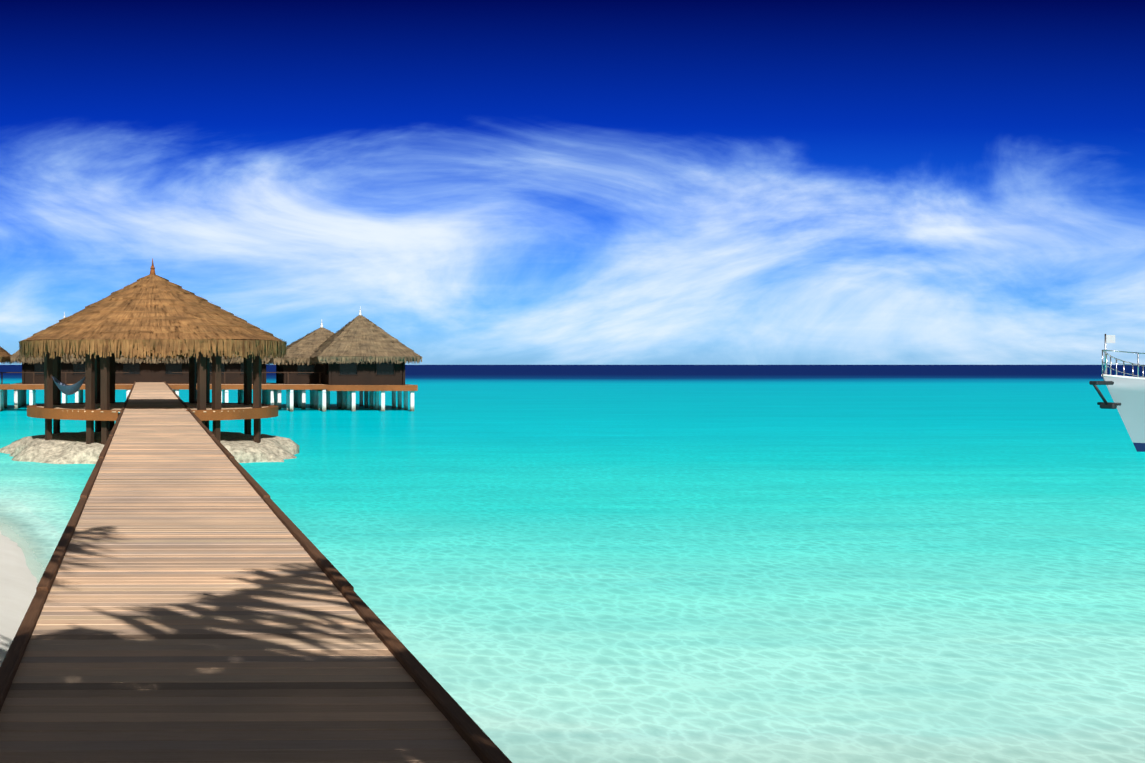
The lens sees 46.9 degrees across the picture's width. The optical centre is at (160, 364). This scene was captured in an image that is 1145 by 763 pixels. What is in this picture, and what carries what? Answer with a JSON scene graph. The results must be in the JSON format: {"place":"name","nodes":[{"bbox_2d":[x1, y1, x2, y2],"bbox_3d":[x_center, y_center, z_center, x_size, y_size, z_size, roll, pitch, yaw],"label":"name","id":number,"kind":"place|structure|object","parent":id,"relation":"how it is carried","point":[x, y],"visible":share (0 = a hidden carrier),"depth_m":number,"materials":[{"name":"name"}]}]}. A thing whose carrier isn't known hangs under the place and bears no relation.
{"place":"outdoors","nodes":[
{"label":"outdoors","id":0,"kind":"place"},
{"bbox_2d":[0,517,47,665],"bbox_3d":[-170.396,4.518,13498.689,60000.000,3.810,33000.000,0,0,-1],"label":"sand ground","id":1,"kind":"structure","parent":0,"point":[19,581],"depth_m":18.53,"materials":[{"name":"white sand"}]},
{"bbox_2d":[0,365,1144,762],"bbox_3d":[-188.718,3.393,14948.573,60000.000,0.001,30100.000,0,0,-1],"label":"lagoon water","id":2,"kind":"structure","parent":0,"point":[738,563],"depth_m":22.43,"materials":[{"name":"teal liquid"}]},
{"bbox_2d":[4,390,6,407],"bbox_3d":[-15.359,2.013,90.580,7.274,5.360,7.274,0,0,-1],"label":"support post","id":3,"kind":"object","parent":2,"relation":"in","point":[5,398],"visible":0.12,"depth_m":93.79,"materials":[{"name":"wood"}]},
{"bbox_2d":[0,347,13,363],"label":"thatched roof","id":4,"kind":"structure","parent":3,"relation":"on","point":[5,357],"depth_m":90.32,"materials":[{"name":"brown wicker"}]},
{"bbox_2d":[14,361,84,408],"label":"hut","id":5,"kind":"object","parent":2,"relation":"in","point":[20,395],"visible":0.23,"depth_m":92.88,"materials":[{"name":"brown wood"}]},
{"bbox_2d":[9,312,84,363],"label":"thatch roof","id":6,"kind":"structure","parent":5,"relation":"on","point":[16,359],"depth_m":91.90,"materials":[{"name":"brown wicker"}]},
{"bbox_2d":[0,431,298,463],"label":"rocks","id":7,"kind":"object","parent":2,"relation":"in","point":[72,448],"depth_m":42.52,"materials":[{"name":"beige stone"}]},
{"bbox_2d":[27,339,277,444],"bbox_3d":[-0.291,-0.076,45.767,9.838,5.839,9.838,0,0,-1],"label":"gazebo","id":8,"kind":"object","parent":7,"relation":"on","point":[101,407],"visible":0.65,"depth_m":43.40,"materials":[{"name":"brown wood"}]},
{"bbox_2d":[52,376,84,394],"bbox_3d":[-3.261,0.588,42.877,0.762,0.990,2.220,0,0,-27],"label":"hammock","id":9,"kind":"object","parent":8,"relation":"hanging from","point":[66,389],"visible":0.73,"depth_m":42.47,"materials":[{"name":"blue fabric"}]},
{"bbox_2d":[19,258,286,359],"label":"thatched roof","id":10,"kind":"structure","parent":8,"relation":"on","point":[153,314],"depth_m":42.42,"materials":[{"name":"brown wicker"}]},
{"bbox_2d":[115,361,196,401],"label":"hut","id":11,"kind":"object","parent":2,"relation":"in","point":[149,372],"visible":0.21,"depth_m":93.97,"materials":[{"name":"brown wood"}]},
{"bbox_2d":[115,354,188,363],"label":"thatched roof","id":12,"kind":"structure","parent":11,"relation":"on","point":[148,360],"depth_m":93.00,"materials":[{"name":"brown wicker"}]},
{"bbox_2d":[0,372,327,411],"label":"cross walkway on stilts","id":13,"kind":"object","parent":2,"relation":"in","point":[34,387],"visible":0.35,"depth_m":86.75,"materials":[{"name":"brown wood"}]},
{"bbox_2d":[196,361,273,404],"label":"hut","id":14,"kind":"object","parent":2,"relation":"in","point":[267,394],"visible":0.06,"depth_m":93.05,"materials":[{"name":"brown wood"}]},
{"bbox_2d":[196,354,276,363],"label":"thatched roof","id":15,"kind":"structure","parent":14,"relation":"on","point":[239,360],"depth_m":92.19,"materials":[{"name":"brown wicker"}]},
{"bbox_2d":[0,381,511,762],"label":"pier","id":16,"kind":"structure","parent":2,"relation":"in","point":[196,598],"depth_m":7.61,"materials":[{"name":"brown wood"}]},
{"bbox_2d":[270,363,374,408],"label":"villa","id":17,"kind":"object","parent":2,"relation":"in","point":[299,398],"visible":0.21,"depth_m":91.82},
{"bbox_2d":[268,320,334,364],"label":"thatched roof","id":18,"kind":"structure","parent":17,"relation":"on","point":[302,349],"depth_m":92.04,"materials":[{"name":"brown wicker"}]},
{"bbox_2d":[310,361,417,410],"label":"hut","id":19,"kind":"object","parent":2,"relation":"in","point":[349,380],"visible":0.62,"depth_m":87.77,"materials":[{"name":"brown wood"}]},
{"bbox_2d":[310,307,421,363],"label":"thatched roof","id":20,"kind":"structure","parent":19,"relation":"on","point":[360,337],"depth_m":87.60,"materials":[{"name":"brown wicker"}]},
{"bbox_2d":[1089,334,1144,451],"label":"motor yacht","id":21,"kind":"object","parent":2,"relation":"on","point":[1127,393],"visible":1,"depth_m":46.33,"materials":[{"name":"paint"}]},
{"bbox_2d":[0,0,1144,364],"label":"sky","id":22,"kind":"structure","parent":0,"point":[489,182],"materials":[{"name":"blue"}]}
]}

